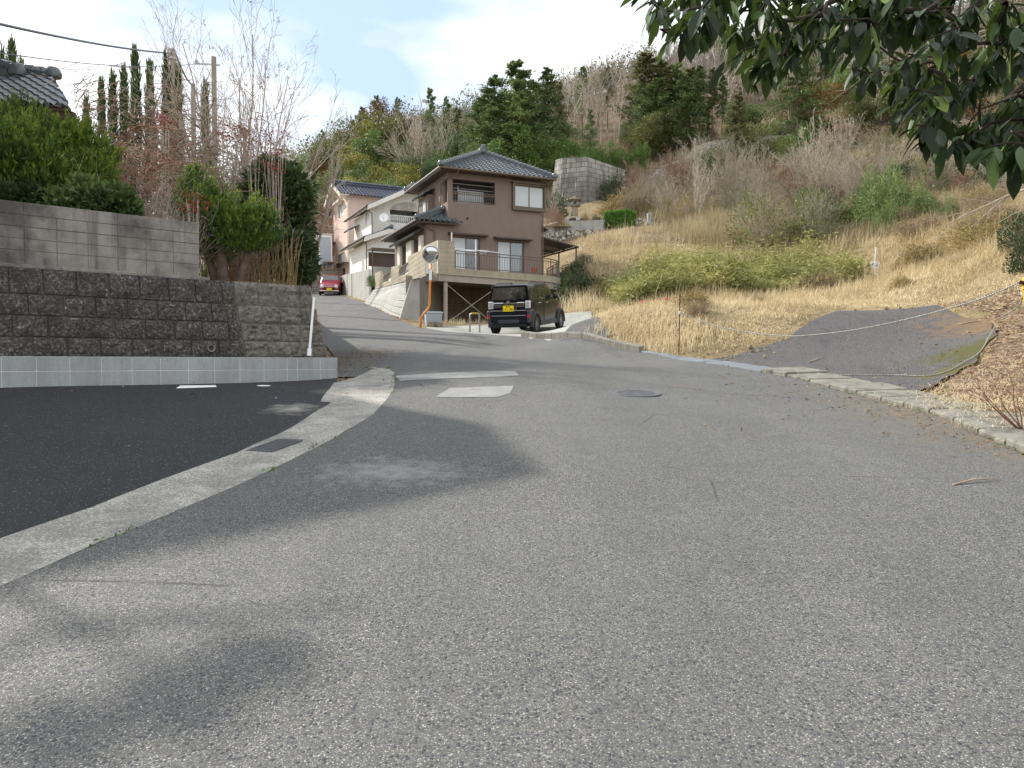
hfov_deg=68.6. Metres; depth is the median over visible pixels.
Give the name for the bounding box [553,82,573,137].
conifer tree
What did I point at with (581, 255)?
twiggy bush
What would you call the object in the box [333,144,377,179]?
broadleaf tree
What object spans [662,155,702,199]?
bare tree
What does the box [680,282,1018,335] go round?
rope
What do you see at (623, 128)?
broadleaf tree
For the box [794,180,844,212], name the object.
green bush
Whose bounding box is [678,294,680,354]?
rope post
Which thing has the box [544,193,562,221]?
bare tree
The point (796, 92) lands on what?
conifer tree
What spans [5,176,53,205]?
garden shrub
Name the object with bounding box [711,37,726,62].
conifer tree
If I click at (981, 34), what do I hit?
broadleaf tree
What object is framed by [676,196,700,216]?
dry bush
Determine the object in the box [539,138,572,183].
broadleaf tree
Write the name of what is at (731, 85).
bare tree
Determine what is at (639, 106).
conifer tree
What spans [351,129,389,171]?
broadleaf tree
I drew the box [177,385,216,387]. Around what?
paint mark
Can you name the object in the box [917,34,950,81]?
conifer tree
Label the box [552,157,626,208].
tall retaining wall
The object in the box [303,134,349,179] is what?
broadleaf tree
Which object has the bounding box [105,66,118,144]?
cypress tree
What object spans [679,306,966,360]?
pebbles
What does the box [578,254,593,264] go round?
dark bush
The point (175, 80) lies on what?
cypress tree
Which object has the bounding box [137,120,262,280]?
bare maple
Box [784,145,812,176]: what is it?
bare tree
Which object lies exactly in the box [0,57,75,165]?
tiled house
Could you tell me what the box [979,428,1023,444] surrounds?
curb slab
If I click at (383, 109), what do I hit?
broadleaf tree
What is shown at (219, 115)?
crape myrtle
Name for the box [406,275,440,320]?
flank wall
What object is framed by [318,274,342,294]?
red car
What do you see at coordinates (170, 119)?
bare maple
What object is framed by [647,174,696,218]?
bare tree
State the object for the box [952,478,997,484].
stick
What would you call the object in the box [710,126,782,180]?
bare tree
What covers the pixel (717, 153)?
bare tree
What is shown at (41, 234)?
stained block wall
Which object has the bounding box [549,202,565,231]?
bare tree
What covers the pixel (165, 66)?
cypress tree
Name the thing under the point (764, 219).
olive bush
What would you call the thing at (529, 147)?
broadleaf tree
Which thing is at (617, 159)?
broadleaf tree
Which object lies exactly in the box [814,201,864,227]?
dark bush
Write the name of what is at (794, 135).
green bush
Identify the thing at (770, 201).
bare tree
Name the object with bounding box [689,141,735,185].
green bush
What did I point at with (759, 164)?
bare tree
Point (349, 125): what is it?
broadleaf tree
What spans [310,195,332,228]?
bare tree
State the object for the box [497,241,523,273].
deck door
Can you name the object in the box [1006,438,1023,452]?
curb slab
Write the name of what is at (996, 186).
twiggy bush
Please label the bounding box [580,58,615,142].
bare tree
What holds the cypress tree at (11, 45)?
on the garden soil
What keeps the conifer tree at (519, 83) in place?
on the ground at (975, 307)
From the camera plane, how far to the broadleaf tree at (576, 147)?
90.54 m
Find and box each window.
[338,253,343,267]
[339,204,342,217]
[366,211,368,224]
[390,210,412,222]
[403,245,405,263]
[415,239,417,252]
[418,200,425,220]
[457,190,483,203]
[515,185,543,208]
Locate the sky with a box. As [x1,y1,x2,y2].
[0,0,1018,213]
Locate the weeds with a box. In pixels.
[89,365,1023,545]
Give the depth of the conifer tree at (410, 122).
102.75 m
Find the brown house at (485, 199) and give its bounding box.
[380,144,578,274]
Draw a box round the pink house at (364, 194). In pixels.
[324,179,403,273]
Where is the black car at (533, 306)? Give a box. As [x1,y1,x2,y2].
[487,282,564,333]
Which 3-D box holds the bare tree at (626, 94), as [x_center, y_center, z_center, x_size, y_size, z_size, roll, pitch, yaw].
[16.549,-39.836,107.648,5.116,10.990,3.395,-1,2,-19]
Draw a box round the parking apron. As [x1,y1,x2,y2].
[427,311,591,340]
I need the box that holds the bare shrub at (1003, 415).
[955,343,1023,428]
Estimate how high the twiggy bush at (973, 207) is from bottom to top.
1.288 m
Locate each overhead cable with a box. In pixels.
[0,23,172,53]
[0,52,198,66]
[176,54,193,85]
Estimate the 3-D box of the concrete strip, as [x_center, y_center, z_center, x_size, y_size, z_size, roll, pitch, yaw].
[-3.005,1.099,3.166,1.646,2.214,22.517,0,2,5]
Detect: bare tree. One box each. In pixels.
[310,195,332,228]
[310,200,336,243]
[314,199,333,232]
[314,212,333,260]
[318,214,333,255]
[320,118,338,146]
[373,98,452,177]
[401,104,426,162]
[418,108,468,157]
[543,204,559,234]
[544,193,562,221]
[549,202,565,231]
[552,56,586,145]
[564,64,593,144]
[576,66,599,142]
[578,59,622,142]
[579,80,608,133]
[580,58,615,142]
[601,184,627,201]
[605,87,626,150]
[608,59,632,140]
[608,72,635,124]
[611,162,641,195]
[616,194,639,209]
[617,173,660,215]
[628,162,671,199]
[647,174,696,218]
[653,153,679,196]
[654,152,723,210]
[656,144,693,195]
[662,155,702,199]
[672,137,706,168]
[677,145,750,208]
[679,200,697,215]
[688,132,711,173]
[688,142,727,215]
[696,135,767,197]
[697,36,726,64]
[705,137,734,176]
[706,56,748,116]
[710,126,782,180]
[713,148,767,207]
[717,195,735,211]
[727,52,752,101]
[734,156,793,200]
[739,138,784,197]
[748,193,778,209]
[751,175,809,214]
[760,69,796,132]
[761,150,807,195]
[770,128,855,208]
[777,163,810,210]
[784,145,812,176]
[789,55,840,112]
[789,109,840,184]
[791,187,826,217]
[796,148,864,209]
[811,111,866,184]
[827,0,1023,258]
[828,154,902,201]
[833,49,853,109]
[836,140,872,195]
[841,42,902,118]
[850,71,887,128]
[851,142,885,181]
[854,136,897,176]
[893,137,918,164]
[913,142,933,174]
[922,141,970,190]
[949,169,970,189]
[971,165,1006,181]
[998,172,1023,188]
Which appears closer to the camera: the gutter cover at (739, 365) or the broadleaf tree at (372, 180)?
the gutter cover at (739, 365)
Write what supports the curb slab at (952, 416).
on the ground at (975, 307)
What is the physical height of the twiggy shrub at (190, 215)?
2.043 m
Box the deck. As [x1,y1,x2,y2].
[421,240,559,321]
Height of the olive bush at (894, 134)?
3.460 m
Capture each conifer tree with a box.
[316,129,328,171]
[355,106,368,127]
[369,95,382,120]
[390,96,403,134]
[401,117,417,154]
[418,87,443,158]
[438,95,453,145]
[442,107,469,157]
[451,74,535,149]
[454,93,512,155]
[454,101,531,160]
[467,59,569,160]
[486,93,571,171]
[507,78,571,157]
[532,66,567,155]
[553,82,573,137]
[574,66,589,143]
[579,108,602,158]
[600,66,614,137]
[605,52,667,151]
[617,81,661,160]
[629,77,693,157]
[636,59,690,135]
[647,62,717,148]
[661,79,716,155]
[677,66,719,143]
[688,65,712,144]
[700,100,720,138]
[703,67,721,140]
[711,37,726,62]
[714,75,731,139]
[719,91,761,191]
[751,55,843,145]
[772,64,837,126]
[878,55,897,118]
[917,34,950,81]
[990,50,1023,107]
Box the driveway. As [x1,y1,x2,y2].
[712,305,997,389]
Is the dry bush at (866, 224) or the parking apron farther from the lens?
the dry bush at (866, 224)
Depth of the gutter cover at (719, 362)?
14.66 m
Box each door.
[320,237,330,265]
[452,236,479,269]
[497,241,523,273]
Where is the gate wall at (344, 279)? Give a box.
[340,274,347,294]
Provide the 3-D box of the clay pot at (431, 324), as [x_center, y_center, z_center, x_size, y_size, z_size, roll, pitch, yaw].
[-2.937,-2.176,27.449,0.280,0.170,0.273,0,2,0]
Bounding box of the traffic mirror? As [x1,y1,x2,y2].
[419,245,439,327]
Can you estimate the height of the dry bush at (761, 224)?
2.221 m
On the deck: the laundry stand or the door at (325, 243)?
the laundry stand
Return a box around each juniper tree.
[0,86,88,189]
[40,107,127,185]
[156,158,290,281]
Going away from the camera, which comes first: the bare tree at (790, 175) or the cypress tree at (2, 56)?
the cypress tree at (2, 56)
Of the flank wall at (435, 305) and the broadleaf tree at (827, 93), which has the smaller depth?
the flank wall at (435, 305)
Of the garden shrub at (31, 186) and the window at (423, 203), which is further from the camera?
the window at (423, 203)
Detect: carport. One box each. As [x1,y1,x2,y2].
[322,262,343,268]
[328,262,349,293]
[366,247,394,274]
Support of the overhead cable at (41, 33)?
attached to the utility pole at (172, 60)
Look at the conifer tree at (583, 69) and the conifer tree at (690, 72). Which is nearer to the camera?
the conifer tree at (690, 72)
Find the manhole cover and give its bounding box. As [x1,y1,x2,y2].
[612,390,660,396]
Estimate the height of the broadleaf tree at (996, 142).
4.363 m
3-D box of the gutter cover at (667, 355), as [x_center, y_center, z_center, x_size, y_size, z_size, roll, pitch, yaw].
[3.503,-0.573,16.390,0.478,0.241,0.602,-1,2,-21]
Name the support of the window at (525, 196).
in the brown house at (485, 199)
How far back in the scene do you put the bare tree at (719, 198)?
57.59 m
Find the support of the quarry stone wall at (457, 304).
on the ground at (975, 307)
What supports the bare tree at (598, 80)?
on the ground at (975, 307)
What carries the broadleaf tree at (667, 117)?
on the ground at (975, 307)
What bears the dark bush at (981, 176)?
on the ground at (975, 307)
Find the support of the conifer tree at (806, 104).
on the ground at (975, 307)
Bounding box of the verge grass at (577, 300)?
[415,274,1023,428]
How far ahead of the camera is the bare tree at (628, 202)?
65.47 m
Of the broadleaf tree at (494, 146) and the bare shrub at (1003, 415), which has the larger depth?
the broadleaf tree at (494, 146)
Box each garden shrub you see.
[0,176,28,201]
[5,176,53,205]
[29,183,88,209]
[59,171,106,209]
[69,187,130,214]
[96,178,145,215]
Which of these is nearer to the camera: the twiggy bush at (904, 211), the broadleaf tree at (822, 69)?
the twiggy bush at (904, 211)
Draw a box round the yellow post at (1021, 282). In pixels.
[1019,277,1023,391]
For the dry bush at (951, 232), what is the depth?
29.95 m
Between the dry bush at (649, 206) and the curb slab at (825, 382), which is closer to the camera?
the curb slab at (825, 382)
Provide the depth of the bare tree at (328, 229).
64.91 m
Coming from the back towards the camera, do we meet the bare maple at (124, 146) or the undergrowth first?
the undergrowth
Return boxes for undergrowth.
[546,79,1023,250]
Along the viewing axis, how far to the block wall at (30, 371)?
11.26 m
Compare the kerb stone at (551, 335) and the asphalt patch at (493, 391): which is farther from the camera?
the kerb stone at (551, 335)
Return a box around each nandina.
[152,110,176,215]
[175,188,211,222]
[213,124,243,268]
[239,108,273,281]
[256,151,288,280]
[260,127,294,283]
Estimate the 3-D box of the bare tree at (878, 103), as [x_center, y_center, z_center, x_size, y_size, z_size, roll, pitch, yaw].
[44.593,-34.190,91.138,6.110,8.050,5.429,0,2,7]
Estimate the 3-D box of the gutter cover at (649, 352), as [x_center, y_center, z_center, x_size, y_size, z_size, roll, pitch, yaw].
[3.273,-0.662,16.944,0.472,0.208,0.609,-1,2,-23]
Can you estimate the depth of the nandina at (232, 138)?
16.82 m
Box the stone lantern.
[566,195,582,219]
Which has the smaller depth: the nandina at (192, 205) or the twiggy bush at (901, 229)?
the nandina at (192, 205)
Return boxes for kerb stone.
[521,331,542,337]
[542,332,560,338]
[561,332,586,337]
[582,332,613,344]
[609,339,644,351]
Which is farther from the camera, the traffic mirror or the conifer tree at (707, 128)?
the conifer tree at (707, 128)
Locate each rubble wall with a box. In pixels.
[543,229,607,240]
[635,218,659,223]
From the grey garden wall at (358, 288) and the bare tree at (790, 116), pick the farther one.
the bare tree at (790, 116)
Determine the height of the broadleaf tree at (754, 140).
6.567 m
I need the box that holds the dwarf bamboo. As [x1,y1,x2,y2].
[600,217,874,307]
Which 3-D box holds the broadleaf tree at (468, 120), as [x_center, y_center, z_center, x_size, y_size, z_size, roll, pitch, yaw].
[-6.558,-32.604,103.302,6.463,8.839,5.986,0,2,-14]
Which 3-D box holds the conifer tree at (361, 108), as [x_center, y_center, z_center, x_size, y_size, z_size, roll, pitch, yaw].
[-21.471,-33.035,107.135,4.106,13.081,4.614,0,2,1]
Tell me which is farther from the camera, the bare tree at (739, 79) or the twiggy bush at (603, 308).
the bare tree at (739, 79)
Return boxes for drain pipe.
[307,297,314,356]
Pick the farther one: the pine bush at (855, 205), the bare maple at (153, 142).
the pine bush at (855, 205)
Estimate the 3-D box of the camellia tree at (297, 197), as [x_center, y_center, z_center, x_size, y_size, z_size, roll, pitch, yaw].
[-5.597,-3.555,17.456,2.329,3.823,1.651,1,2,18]
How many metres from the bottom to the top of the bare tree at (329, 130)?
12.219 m
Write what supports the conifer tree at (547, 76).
on the ground at (975, 307)
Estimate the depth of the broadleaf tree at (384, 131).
98.86 m
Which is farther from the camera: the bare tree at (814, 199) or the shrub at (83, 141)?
the bare tree at (814, 199)
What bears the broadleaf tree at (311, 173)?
on the ground at (975, 307)
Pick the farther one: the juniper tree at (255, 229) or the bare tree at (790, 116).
the bare tree at (790, 116)
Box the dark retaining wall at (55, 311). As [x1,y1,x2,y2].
[0,263,327,357]
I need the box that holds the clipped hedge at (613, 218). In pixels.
[603,208,636,228]
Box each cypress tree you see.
[0,40,5,59]
[5,30,17,62]
[16,53,23,63]
[81,91,91,127]
[96,73,107,162]
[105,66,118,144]
[116,61,132,181]
[127,43,144,215]
[141,55,159,216]
[158,47,176,218]
[172,58,188,220]
[199,77,212,276]
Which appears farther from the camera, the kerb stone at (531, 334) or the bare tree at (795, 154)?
the bare tree at (795, 154)
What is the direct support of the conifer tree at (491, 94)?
on the ground at (975, 307)
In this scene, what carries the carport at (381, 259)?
on the house terrace
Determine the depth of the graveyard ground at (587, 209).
68.40 m
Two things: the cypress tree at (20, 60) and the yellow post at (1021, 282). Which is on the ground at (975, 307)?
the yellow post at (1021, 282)
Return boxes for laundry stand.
[451,232,497,269]
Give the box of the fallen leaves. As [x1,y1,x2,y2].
[52,273,1023,527]
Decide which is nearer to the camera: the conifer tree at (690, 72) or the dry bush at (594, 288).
the dry bush at (594, 288)
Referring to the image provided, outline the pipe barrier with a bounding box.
[469,312,479,331]
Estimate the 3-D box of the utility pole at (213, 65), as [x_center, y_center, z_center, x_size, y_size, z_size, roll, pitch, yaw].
[-15.207,-9.755,37.619,1.207,13.230,0.292,-1,2,-23]
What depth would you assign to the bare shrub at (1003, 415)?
7.56 m
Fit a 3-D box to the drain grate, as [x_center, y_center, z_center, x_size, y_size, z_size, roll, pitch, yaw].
[-2.233,0.585,7.080,0.270,0.081,0.529,0,2,14]
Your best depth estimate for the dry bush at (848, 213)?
46.08 m
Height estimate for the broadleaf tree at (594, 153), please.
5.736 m
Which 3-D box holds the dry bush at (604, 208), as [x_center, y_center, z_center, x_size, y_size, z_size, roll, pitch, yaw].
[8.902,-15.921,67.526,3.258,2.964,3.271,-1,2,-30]
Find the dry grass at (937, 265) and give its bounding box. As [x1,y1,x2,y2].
[567,131,1023,356]
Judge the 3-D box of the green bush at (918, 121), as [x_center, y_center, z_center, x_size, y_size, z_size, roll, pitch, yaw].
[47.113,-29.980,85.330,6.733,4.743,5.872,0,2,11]
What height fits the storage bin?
0.525 m
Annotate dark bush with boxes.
[544,185,574,218]
[551,283,592,311]
[558,266,611,301]
[559,255,589,283]
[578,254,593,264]
[592,213,601,219]
[598,166,630,201]
[601,189,619,201]
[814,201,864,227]
[851,138,862,150]
[880,157,924,184]
[959,164,1006,192]
[996,208,1023,251]
[1001,221,1023,275]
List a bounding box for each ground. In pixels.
[1,57,1023,585]
[543,200,646,227]
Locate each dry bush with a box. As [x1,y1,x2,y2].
[577,270,626,303]
[582,214,590,219]
[582,284,610,307]
[593,194,620,215]
[606,187,655,217]
[614,176,663,214]
[654,195,672,208]
[671,286,714,308]
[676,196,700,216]
[735,211,783,240]
[838,194,866,228]
[858,221,875,234]
[887,270,912,290]
[895,236,948,268]
[905,184,939,201]
[906,213,935,230]
[931,210,1011,252]
[948,211,1016,256]
[959,182,1007,207]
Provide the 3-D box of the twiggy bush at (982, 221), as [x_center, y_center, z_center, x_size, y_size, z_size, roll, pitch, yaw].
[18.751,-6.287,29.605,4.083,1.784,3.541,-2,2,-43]
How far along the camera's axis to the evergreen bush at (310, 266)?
15.92 m
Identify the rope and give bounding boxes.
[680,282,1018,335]
[822,287,1022,375]
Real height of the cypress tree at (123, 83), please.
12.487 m
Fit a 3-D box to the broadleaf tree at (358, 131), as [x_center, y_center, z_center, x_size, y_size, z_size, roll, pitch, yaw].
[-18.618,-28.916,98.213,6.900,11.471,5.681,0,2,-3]
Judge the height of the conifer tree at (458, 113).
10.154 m
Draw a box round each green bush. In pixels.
[366,273,375,286]
[558,271,582,299]
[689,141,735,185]
[756,115,787,135]
[772,117,824,160]
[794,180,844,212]
[902,112,925,136]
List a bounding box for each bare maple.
[35,75,206,215]
[49,91,165,208]
[56,55,232,189]
[60,62,202,212]
[71,45,237,277]
[77,104,211,251]
[95,61,273,219]
[108,115,239,276]
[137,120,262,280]
[139,82,256,219]
[151,116,281,212]
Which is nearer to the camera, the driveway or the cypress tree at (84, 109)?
the driveway
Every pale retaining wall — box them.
[644,161,678,186]
[683,135,792,167]
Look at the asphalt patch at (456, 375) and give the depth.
12.73 m
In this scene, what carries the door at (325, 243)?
in the storage shed
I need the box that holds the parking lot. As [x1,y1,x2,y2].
[0,378,336,537]
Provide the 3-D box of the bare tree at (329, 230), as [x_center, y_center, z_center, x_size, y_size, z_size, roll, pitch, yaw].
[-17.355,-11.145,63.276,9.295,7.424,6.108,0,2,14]
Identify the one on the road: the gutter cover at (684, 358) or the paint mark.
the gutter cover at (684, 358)
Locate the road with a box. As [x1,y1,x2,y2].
[0,293,1023,767]
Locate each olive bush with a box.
[598,270,620,284]
[656,162,692,189]
[706,184,750,217]
[710,185,808,249]
[729,182,783,219]
[731,169,760,194]
[775,152,791,169]
[780,215,811,239]
[782,178,855,237]
[785,142,821,171]
[790,173,839,210]
[796,216,854,244]
[843,239,858,249]
[848,126,910,167]
[883,122,906,146]
[892,146,976,197]
[951,101,984,122]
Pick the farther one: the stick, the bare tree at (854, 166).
the bare tree at (854, 166)
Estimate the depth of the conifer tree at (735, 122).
73.13 m
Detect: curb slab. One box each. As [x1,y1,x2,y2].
[762,367,828,376]
[787,373,853,381]
[810,378,869,386]
[830,382,908,393]
[857,389,935,400]
[882,395,956,405]
[904,400,986,412]
[930,409,1019,421]
[954,417,1023,432]
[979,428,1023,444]
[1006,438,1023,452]
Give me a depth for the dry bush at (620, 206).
65.98 m
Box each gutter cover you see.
[641,351,657,354]
[656,353,681,357]
[671,357,699,360]
[688,359,722,362]
[704,361,737,364]
[723,363,756,367]
[741,366,770,371]
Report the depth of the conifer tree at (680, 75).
98.27 m
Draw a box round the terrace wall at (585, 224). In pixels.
[543,220,604,234]
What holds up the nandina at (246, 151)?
on the garden soil
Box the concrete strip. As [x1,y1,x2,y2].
[0,367,394,585]
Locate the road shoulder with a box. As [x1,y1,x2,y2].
[322,332,372,376]
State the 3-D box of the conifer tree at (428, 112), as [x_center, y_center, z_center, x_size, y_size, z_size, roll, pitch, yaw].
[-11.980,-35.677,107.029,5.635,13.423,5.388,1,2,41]
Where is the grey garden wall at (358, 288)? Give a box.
[348,269,371,300]
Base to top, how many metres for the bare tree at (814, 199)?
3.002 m
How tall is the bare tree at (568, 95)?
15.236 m
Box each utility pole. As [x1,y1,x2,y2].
[169,48,176,175]
[191,83,195,161]
[194,56,219,186]
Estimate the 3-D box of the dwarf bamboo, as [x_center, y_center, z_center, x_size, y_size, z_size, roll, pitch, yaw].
[9.492,-5.284,33.514,12.171,5.270,13.682,0,2,0]
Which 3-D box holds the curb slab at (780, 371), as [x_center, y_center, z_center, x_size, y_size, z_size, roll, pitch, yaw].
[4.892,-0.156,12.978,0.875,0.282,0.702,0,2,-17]
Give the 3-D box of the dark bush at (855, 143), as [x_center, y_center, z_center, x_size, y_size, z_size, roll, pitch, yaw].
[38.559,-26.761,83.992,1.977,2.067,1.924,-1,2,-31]
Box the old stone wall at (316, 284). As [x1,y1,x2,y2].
[306,268,344,293]
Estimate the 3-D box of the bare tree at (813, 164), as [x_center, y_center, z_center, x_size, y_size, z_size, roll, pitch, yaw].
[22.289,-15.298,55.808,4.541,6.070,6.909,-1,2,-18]
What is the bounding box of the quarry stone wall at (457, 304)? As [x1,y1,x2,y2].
[441,285,561,322]
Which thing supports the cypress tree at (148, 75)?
on the garden soil
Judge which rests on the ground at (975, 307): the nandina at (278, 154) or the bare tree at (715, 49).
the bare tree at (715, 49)
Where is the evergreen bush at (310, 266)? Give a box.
[251,225,323,291]
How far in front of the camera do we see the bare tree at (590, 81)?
105.11 m
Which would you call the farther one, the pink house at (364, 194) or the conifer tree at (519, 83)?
the conifer tree at (519, 83)
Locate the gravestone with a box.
[647,213,652,223]
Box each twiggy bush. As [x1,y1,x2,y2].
[573,250,590,264]
[593,303,616,315]
[678,298,714,317]
[701,190,738,212]
[743,292,772,302]
[790,263,854,292]
[822,180,845,204]
[887,212,938,242]
[890,202,918,229]
[917,209,952,232]
[938,183,1023,216]
[945,203,1015,249]
[955,196,987,217]
[956,175,988,195]
[959,192,1023,220]
[975,177,1006,191]
[986,206,1023,215]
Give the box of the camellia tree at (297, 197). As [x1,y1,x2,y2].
[233,153,320,285]
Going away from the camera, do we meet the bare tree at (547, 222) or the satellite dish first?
the satellite dish
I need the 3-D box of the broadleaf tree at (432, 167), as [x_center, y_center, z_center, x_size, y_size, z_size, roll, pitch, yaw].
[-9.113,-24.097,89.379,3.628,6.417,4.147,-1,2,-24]
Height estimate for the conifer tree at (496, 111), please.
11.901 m
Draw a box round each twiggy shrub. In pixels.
[62,151,216,271]
[138,177,241,269]
[158,178,308,281]
[200,193,314,283]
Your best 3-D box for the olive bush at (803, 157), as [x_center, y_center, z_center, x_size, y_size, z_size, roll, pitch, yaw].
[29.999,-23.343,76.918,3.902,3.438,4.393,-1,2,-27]
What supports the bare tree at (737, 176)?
on the ground at (975, 307)
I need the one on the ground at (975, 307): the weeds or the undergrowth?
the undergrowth
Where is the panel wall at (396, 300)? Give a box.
[365,280,419,320]
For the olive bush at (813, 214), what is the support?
on the ground at (975, 307)
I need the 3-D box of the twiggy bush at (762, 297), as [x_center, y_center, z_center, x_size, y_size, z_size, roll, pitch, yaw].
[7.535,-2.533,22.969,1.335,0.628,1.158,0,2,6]
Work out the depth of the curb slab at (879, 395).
10.36 m
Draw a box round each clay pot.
[428,322,434,326]
[435,322,442,326]
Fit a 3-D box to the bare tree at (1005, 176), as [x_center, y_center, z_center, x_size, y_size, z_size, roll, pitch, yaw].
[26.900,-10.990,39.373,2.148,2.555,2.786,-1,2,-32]
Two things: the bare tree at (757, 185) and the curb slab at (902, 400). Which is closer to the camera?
the curb slab at (902, 400)
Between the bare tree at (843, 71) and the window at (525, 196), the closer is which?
the window at (525, 196)
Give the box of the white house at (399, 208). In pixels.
[339,182,417,290]
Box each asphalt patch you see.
[396,371,518,380]
[436,386,512,396]
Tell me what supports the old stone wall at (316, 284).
on the ground at (975, 307)
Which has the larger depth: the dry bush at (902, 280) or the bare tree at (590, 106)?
the bare tree at (590, 106)
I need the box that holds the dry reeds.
[199,235,304,284]
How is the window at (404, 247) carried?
in the brown house at (485, 199)
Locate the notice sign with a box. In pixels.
[870,247,879,273]
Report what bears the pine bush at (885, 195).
on the ground at (975, 307)
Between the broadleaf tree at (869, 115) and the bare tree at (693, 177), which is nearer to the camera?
the bare tree at (693, 177)
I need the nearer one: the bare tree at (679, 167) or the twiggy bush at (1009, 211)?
the twiggy bush at (1009, 211)
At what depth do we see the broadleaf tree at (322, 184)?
85.87 m
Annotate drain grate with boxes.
[246,439,302,451]
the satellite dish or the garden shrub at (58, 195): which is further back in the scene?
the satellite dish
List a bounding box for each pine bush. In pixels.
[836,162,896,227]
[853,158,926,227]
[870,198,905,234]
[905,181,941,220]
[935,193,964,224]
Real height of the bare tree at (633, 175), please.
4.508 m
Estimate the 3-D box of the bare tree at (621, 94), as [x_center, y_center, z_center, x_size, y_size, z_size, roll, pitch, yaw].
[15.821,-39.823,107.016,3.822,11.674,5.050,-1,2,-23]
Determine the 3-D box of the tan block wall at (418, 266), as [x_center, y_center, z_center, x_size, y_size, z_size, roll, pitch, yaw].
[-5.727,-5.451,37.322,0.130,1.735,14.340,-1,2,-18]
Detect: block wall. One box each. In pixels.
[0,200,198,276]
[0,356,337,387]
[375,250,428,288]
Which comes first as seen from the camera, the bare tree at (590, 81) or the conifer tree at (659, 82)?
the conifer tree at (659, 82)
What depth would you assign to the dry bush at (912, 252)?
31.85 m
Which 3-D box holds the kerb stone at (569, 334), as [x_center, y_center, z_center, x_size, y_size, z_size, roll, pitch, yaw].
[1.640,-1.200,19.884,0.188,0.416,1.188,-1,2,-23]
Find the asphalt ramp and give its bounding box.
[557,316,610,342]
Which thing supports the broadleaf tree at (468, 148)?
on the ground at (975, 307)
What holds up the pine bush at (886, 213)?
on the ground at (975, 307)
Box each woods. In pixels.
[219,0,1023,204]
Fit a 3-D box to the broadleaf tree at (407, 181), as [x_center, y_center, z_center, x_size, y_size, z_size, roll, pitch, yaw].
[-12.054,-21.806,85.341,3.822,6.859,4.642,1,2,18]
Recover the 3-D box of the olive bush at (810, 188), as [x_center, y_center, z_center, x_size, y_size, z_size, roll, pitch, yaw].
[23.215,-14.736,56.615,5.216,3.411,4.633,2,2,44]
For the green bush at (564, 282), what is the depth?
36.60 m
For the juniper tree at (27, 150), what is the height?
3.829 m
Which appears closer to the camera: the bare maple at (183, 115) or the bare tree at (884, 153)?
the bare maple at (183, 115)
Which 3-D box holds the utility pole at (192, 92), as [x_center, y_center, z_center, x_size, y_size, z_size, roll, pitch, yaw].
[-21.875,-12.904,51.651,0.375,15.377,0.366,-1,2,-23]
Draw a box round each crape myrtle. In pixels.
[113,0,358,281]
[176,20,276,279]
[218,71,365,285]
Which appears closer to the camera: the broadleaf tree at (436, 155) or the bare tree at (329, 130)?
the broadleaf tree at (436, 155)
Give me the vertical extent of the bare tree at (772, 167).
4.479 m
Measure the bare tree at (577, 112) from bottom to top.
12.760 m
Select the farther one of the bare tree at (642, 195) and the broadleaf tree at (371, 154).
the broadleaf tree at (371, 154)
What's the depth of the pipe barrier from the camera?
25.80 m
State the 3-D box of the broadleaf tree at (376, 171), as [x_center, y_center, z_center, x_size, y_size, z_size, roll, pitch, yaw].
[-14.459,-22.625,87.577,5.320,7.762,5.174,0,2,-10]
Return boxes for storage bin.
[424,311,442,325]
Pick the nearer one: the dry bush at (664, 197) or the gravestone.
the gravestone
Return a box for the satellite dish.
[379,213,389,222]
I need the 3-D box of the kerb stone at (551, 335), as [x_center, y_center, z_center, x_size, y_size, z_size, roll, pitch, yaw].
[1.168,-1.262,20.988,0.187,0.371,1.203,-1,2,-23]
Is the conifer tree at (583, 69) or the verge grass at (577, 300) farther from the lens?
the conifer tree at (583, 69)
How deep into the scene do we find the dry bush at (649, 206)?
66.97 m
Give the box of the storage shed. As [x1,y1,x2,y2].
[316,233,332,268]
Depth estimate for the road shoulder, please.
14.48 m
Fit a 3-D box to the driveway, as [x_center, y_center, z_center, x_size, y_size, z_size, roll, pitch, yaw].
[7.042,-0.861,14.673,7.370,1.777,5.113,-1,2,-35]
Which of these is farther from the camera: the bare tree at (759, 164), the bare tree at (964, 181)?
the bare tree at (759, 164)
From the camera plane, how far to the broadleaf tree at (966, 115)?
73.24 m
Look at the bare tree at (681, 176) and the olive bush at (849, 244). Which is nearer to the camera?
the olive bush at (849, 244)
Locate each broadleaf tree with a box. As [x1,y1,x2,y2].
[281,148,324,170]
[298,159,325,189]
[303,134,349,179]
[309,173,333,231]
[314,151,347,192]
[316,179,342,225]
[317,154,368,183]
[323,110,382,159]
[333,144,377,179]
[340,175,358,181]
[344,119,389,158]
[344,159,376,182]
[347,135,399,181]
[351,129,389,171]
[356,96,406,138]
[356,172,387,184]
[365,159,405,184]
[366,111,415,157]
[376,140,419,181]
[379,170,404,186]
[394,149,429,182]
[394,162,420,186]
[398,129,444,172]
[420,156,440,176]
[421,146,450,171]
[430,132,467,159]
[441,116,479,151]
[447,138,491,158]
[486,138,508,157]
[512,123,554,171]
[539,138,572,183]
[551,119,583,155]
[557,134,591,157]
[575,146,609,163]
[592,139,620,164]
[610,148,634,172]
[618,121,636,153]
[620,0,1023,199]
[628,110,670,163]
[629,141,651,168]
[649,103,690,156]
[715,36,745,79]
[717,100,780,138]
[721,122,795,174]
[773,78,849,137]
[778,73,803,99]
[780,53,823,86]
[811,57,835,86]
[820,26,835,59]
[822,62,859,111]
[828,57,858,100]
[840,75,921,138]
[845,45,919,103]
[922,45,1022,124]
[972,17,986,48]
[978,12,989,49]
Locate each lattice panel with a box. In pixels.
[383,271,390,281]
[399,262,407,275]
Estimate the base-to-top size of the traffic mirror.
2.969 m

